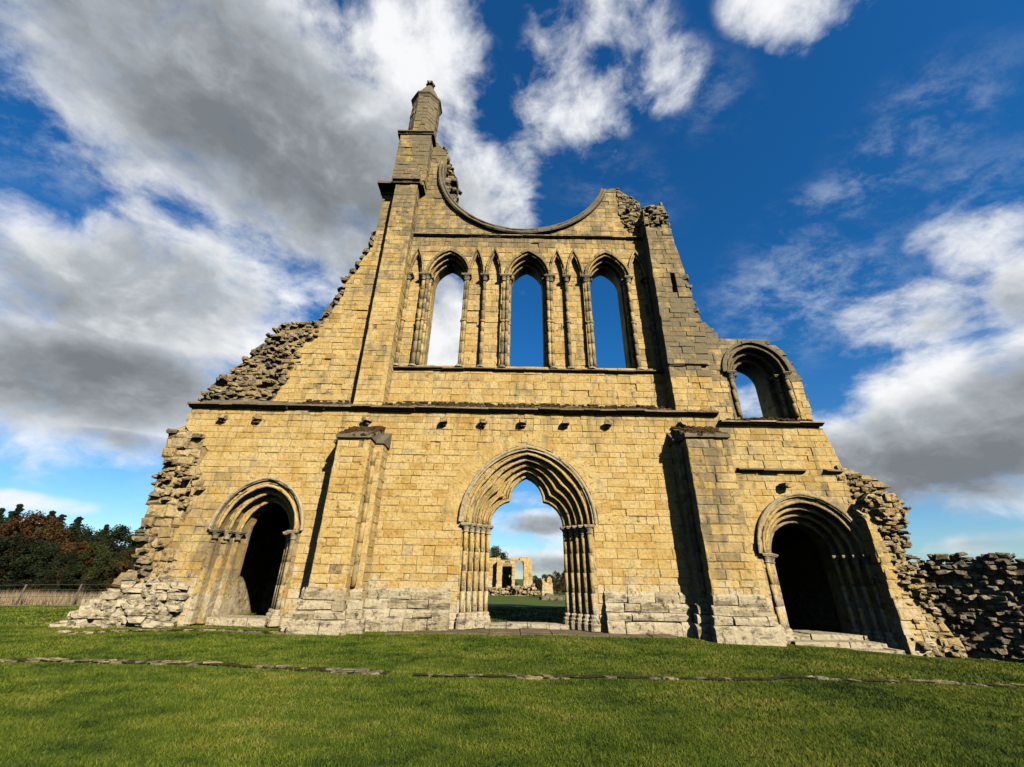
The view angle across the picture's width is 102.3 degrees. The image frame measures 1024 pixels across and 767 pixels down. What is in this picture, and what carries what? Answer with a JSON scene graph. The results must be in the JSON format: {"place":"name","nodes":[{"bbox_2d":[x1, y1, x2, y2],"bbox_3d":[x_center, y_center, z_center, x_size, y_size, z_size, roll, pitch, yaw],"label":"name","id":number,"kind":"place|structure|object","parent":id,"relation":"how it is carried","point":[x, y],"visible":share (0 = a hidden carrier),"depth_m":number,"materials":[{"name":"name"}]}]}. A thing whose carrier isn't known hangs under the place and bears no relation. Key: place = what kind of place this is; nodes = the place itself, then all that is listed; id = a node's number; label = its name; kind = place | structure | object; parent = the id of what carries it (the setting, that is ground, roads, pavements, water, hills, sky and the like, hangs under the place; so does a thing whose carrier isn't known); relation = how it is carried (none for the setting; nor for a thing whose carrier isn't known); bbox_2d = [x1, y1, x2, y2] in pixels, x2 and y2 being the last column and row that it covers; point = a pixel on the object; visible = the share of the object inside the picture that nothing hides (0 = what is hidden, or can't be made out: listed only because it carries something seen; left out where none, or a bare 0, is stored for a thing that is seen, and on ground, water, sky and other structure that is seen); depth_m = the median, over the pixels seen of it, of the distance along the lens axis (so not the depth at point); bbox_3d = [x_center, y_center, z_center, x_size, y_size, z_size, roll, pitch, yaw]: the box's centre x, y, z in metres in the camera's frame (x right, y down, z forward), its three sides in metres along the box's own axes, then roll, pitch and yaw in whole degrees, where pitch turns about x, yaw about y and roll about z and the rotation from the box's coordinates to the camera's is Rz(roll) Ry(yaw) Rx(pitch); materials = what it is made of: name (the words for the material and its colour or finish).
{"place":"outdoors","nodes":[
{"label":"outdoors","id":0,"kind":"place"},
{"bbox_2d":[2,604,79,605],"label":"mown strip ground","id":1,"kind":"structure","parent":0,"point":[45,604],"depth_m":25.84,"materials":[{"name":"plant"}]},
{"bbox_2d":[0,579,1023,766],"bbox_3d":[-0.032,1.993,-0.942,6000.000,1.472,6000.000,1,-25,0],"label":"lawn ground","id":2,"kind":"structure","parent":0,"point":[516,601],"depth_m":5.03,"materials":[{"name":"green plant"}]},
{"bbox_2d":[0,508,5,520],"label":"conifer tree","id":3,"kind":"object","parent":2,"relation":"on","point":[2,510],"visible":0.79,"depth_m":61.18,"materials":[{"name":"green plant"}]},
{"bbox_2d":[0,515,8,533],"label":"evergreen tree","id":4,"kind":"object","parent":2,"relation":"on","point":[2,519],"visible":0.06,"depth_m":53.24,"materials":[{"name":"green plant"}]},
{"bbox_2d":[4,504,24,523],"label":"conifer tree","id":5,"kind":"object","parent":2,"relation":"on","point":[19,509],"visible":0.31,"depth_m":59.06,"materials":[{"name":"green plant"}]},
{"bbox_2d":[0,521,38,558],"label":"evergreen tree","id":6,"kind":"object","parent":2,"relation":"on","point":[18,530],"visible":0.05,"depth_m":50.88,"materials":[{"name":"green plant"}]},
{"bbox_2d":[0,532,42,594],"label":"evergreen tree","id":7,"kind":"object","parent":2,"relation":"on","point":[5,546],"visible":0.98,"depth_m":38.85,"materials":[{"name":"green plant"}]},
{"bbox_2d":[0,539,68,595],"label":"evergreen tree","id":8,"kind":"object","parent":2,"relation":"on","point":[46,550],"visible":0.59,"depth_m":40.31,"materials":[{"name":"green plant"}]},
{"bbox_2d":[0,510,73,597],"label":"autumn tree","id":9,"kind":"object","parent":2,"relation":"on","point":[27,528],"visible":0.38,"depth_m":43.46,"materials":[{"name":"brown plant"}]},
{"bbox_2d":[8,522,76,560],"bbox_3d":[-58.483,21.645,51.042,8.687,8.629,8.054,-6,-26,14],"label":"evergreen tree","id":10,"kind":"object","parent":2,"relation":"on","point":[58,531],"visible":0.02,"depth_m":52.11,"materials":[{"name":"green plant"}]},
{"bbox_2d":[40,510,56,530],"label":"conifer tree","id":11,"kind":"object","parent":2,"relation":"on","point":[52,513],"visible":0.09,"depth_m":60.89,"materials":[{"name":"green plant"}]},
{"bbox_2d":[0,584,104,604],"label":"wire fence","id":12,"kind":"object","parent":2,"relation":"on","point":[25,586],"visible":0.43,"depth_m":26.80,"materials":[{"name":"grey metal"}]},
{"bbox_2d":[0,587,105,605],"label":"dry reeds","id":13,"kind":"object","parent":2,"relation":"on","point":[8,598],"visible":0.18,"depth_m":27.50,"materials":[{"name":"beige plant"}]},
{"bbox_2d":[24,541,94,596],"bbox_3d":[-46.203,19.198,42.475,4.874,5.737,5.453,11,-27,-20],"label":"autumn tree","id":14,"kind":"object","parent":2,"relation":"on","point":[69,548],"visible":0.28,"depth_m":42.92,"materials":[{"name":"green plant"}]},
{"bbox_2d":[35,516,83,592],"bbox_3d":[-63.946,24.419,58.792,4.733,10.657,4.483,14,-28,-26],"label":"conifer tree","id":15,"kind":"object","parent":2,"relation":"on","point":[77,520],"visible":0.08,"depth_m":60.45,"materials":[{"name":"green plant"}]},
{"bbox_2d":[31,551,89,594],"bbox_3d":[-42.310,17.985,38.630,3.720,4.392,3.449,-4,-26,10],"label":"evergreen tree","id":16,"kind":"object","parent":2,"relation":"on","point":[69,565],"visible":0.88,"depth_m":38.70,"materials":[{"name":"green plant"}]},
{"bbox_2d":[55,514,66,528],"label":"conifer tree","id":17,"kind":"object","parent":2,"relation":"on","point":[62,516],"visible":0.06,"depth_m":62.72,"materials":[{"name":"green plant"}]},
{"bbox_2d":[58,630,70,632],"bbox_3d":[-12.143,6.737,11.186,0.256,0.112,0.178,-7,-26,16],"label":"loose stone","id":18,"kind":"object","parent":2,"relation":"on","point":[63,631],"visible":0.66,"depth_m":11.14,"materials":[{"name":"beige stone"}]},
{"bbox_2d":[46,522,98,560],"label":"evergreen tree","id":19,"kind":"object","parent":2,"relation":"on","point":[77,529],"visible":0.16,"depth_m":53.01,"materials":[{"name":"green plant"}]},
{"bbox_2d":[51,530,118,569],"bbox_3d":[-54.691,22.934,52.835,7.049,7.966,6.301,21,-32,-35],"label":"evergreen tree","id":20,"kind":"object","parent":2,"relation":"on","point":[97,534],"visible":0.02,"depth_m":53.34,"materials":[{"name":"green plant"}]},
{"bbox_2d":[57,540,119,594],"bbox_3d":[-44.448,19.607,43.384,4.397,5.805,4.583,19,-31,-33],"label":"leafy tree","id":21,"kind":"object","parent":2,"relation":"on","point":[95,553],"visible":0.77,"depth_m":43.44,"materials":[{"name":"green plant"}]},
{"bbox_2d":[72,537,128,597],"bbox_3d":[-47.274,21.041,47.244,5.232,6.588,5.453,-16,-30,32],"label":"evergreen tree","id":22,"kind":"object","parent":2,"relation":"on","point":[106,542],"visible":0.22,"depth_m":48.01,"materials":[{"name":"green plant"}]},
{"bbox_2d":[75,524,138,592],"bbox_3d":[-48.856,21.142,49.291,7.556,8.293,6.753,24,-34,-39],"label":"evergreen tree","id":23,"kind":"object","parent":2,"relation":"on","point":[120,533],"visible":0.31,"depth_m":50.02,"materials":[{"name":"green plant"}]},
{"bbox_2d":[94,548,136,593],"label":"autumn tree","id":24,"kind":"object","parent":2,"relation":"on","point":[128,561],"visible":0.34,"depth_m":46.65,"materials":[{"name":"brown plant"}]},
{"bbox_2d":[68,629,285,634],"bbox_3d":[-8.880,6.997,11.631,5.650,0.156,1.106,5,-26,-9],"label":"stone footing","id":25,"kind":"object","parent":2,"relation":"on","point":[204,630],"visible":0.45,"depth_m":11.61,"materials":[{"name":"grey stone"}]},
{"bbox_2d":[69,628,285,632],"bbox_3d":[-9.011,7.025,11.755,5.872,0.039,1.070,5,-26,-8],"label":"earth strip","id":26,"kind":"object","parent":2,"relation":"on","point":[264,631],"visible":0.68,"depth_m":11.83,"materials":[{"name":"brown soil"}]},
{"bbox_2d":[0,657,382,674],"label":"stone footing","id":27,"kind":"object","parent":2,"relation":"on","point":[366,671],"visible":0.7,"depth_m":7.49,"materials":[{"name":"grey stone"}]},
{"bbox_2d":[1,658,389,673],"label":"earth strip","id":28,"kind":"object","parent":2,"relation":"on","point":[240,665],"visible":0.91,"depth_m":7.35,"materials":[{"name":"brown soil"}]},
{"bbox_2d":[489,546,508,559],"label":"leafy tree","id":29,"kind":"object","parent":2,"relation":"on","point":[496,553],"visible":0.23,"depth_m":66.64,"materials":[{"name":"green plant"}]},
{"bbox_2d":[48,80,967,658],"bbox_3d":[0.195,-4.568,21.917,27.949,31.400,8.878,1,-25,0],"label":"abbey ruin","id":30,"kind":"object","parent":2,"relation":"on","point":[350,462],"visible":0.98,"depth_m":15.26,"materials":[{"name":"stone"}]},
{"bbox_2d":[184,476,303,626],"bbox_3d":[-8.771,5.830,14.388,3.238,4.900,1.480,1,-25,0],"label":"doorway","id":31,"kind":"structure","parent":30,"relation":"in","point":[231,526],"depth_m":14.20,"materials":[{"name":"stone"}]},
{"bbox_2d":[415,247,471,364],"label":"window","id":32,"kind":"structure","parent":30,"relation":"in","point":[448,261],"depth_m":19.77,"materials":[{"name":"stone"}]},
{"bbox_2d":[438,163,605,234],"bbox_3d":[0.479,-9.712,22.269,9.182,5.046,0.942,1,-25,0],"label":"rose window","id":33,"kind":"structure","parent":30,"relation":"in","point":[441,171],"depth_m":21.26,"materials":[{"name":"beige stone"}]},
{"bbox_2d":[454,445,600,631],"bbox_3d":[0.537,5.389,14.671,4.805,6.214,1.474,1,-25,0],"label":"doorway","id":34,"kind":"structure","parent":30,"relation":"in","point":[557,482],"depth_m":14.48,"materials":[{"name":"stone"}]},
{"bbox_2d":[504,248,551,366],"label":"window","id":35,"kind":"structure","parent":30,"relation":"in","point":[535,266],"depth_m":19.83,"materials":[{"name":"stone"}]},
{"bbox_2d":[584,250,640,368],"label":"window","id":36,"kind":"structure","parent":30,"relation":"in","point":[607,264],"depth_m":19.75,"materials":[{"name":"stone"}]},
{"bbox_2d":[702,322,812,420],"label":"aisle window","id":37,"kind":"structure","parent":30,"relation":"in","point":[781,395],"depth_m":17.16,"materials":[{"name":"stone"}]},
{"bbox_2d":[755,493,905,654],"bbox_3d":[10.198,6.418,14.074,3.892,5.128,2.348,1,-25,0],"label":"doorway","id":38,"kind":"structure","parent":30,"relation":"in","point":[846,562],"depth_m":14.08,"materials":[{"name":"stone"}]},
{"bbox_2d":[488,557,540,595],"bbox_3d":[0.071,25.800,54.773,8.003,5.226,5.313,1,-25,0],"label":"ruin","id":39,"kind":"object","parent":2,"relation":"on","point":[501,581],"visible":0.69,"depth_m":53.97,"materials":[{"name":"stone"}]},
{"bbox_2d":[532,575,538,586],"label":"evergreen tree","id":40,"kind":"object","parent":2,"relation":"on","point":[535,577],"visible":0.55,"depth_m":94.70,"materials":[{"name":"green plant"}]},
{"bbox_2d":[535,579,541,590],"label":"hedge tree","id":41,"kind":"object","parent":2,"relation":"on","point":[539,586],"visible":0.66,"depth_m":87.82,"materials":[{"name":"green plant"}]},
{"bbox_2d":[539,595,546,599],"bbox_3d":[2.955,20.349,39.062,0.704,0.511,0.550,14,-28,-26],"label":"fallen stone","id":42,"kind":"object","parent":2,"relation":"on","point":[543,597],"visible":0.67,"depth_m":38.91,"materials":[{"name":"grey stone"}]},
{"bbox_2d":[539,574,548,588],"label":"autumn tree","id":43,"kind":"object","parent":2,"relation":"on","point":[544,576],"visible":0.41,"depth_m":85.77,"materials":[{"name":"brown plant"}]},
{"bbox_2d":[541,576,553,595],"bbox_3d":[3.981,23.334,47.041,1.596,2.512,1.056,1,-25,0],"label":"wall stump","id":44,"kind":"object","parent":2,"relation":"on","point":[547,586],"visible":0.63,"depth_m":46.71,"materials":[{"name":"beige stone"}]},
{"bbox_2d":[551,570,564,592],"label":"autumn tree","id":45,"kind":"object","parent":2,"relation":"on","point":[557,576],"visible":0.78,"depth_m":79.21,"materials":[{"name":"brown plant"}]},
{"bbox_2d":[559,570,564,592],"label":"autumn tree","id":46,"kind":"object","parent":2,"relation":"on","point":[562,582],"visible":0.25,"depth_m":73.58,"materials":[{"name":"brown plant"}]},
{"bbox_2d":[413,673,1022,685],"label":"earth strip","id":47,"kind":"object","parent":2,"relation":"on","point":[630,676],"visible":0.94,"depth_m":7.06,"materials":[{"name":"brown soil"}]},
{"bbox_2d":[426,673,1023,687],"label":"stone footing","id":48,"kind":"object","parent":2,"relation":"on","point":[671,678],"visible":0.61,"depth_m":7.07,"materials":[{"name":"grey stone"}]},
{"bbox_2d":[914,552,1023,662],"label":"rubble wall","id":49,"kind":"structure","parent":2,"relation":"on","point":[978,601],"depth_m":12.72,"materials":[{"name":"grey stone"}]},
{"bbox_2d":[0,0,1023,579],"label":"sky","id":50,"kind":"structure","parent":0,"point":[839,184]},
{"bbox_2d":[385,628,676,638],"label":"paved path","id":51,"kind":"structure","parent":0,"point":[524,631],"depth_m":12.38,"materials":[{"name":"grey stone"}]}
]}

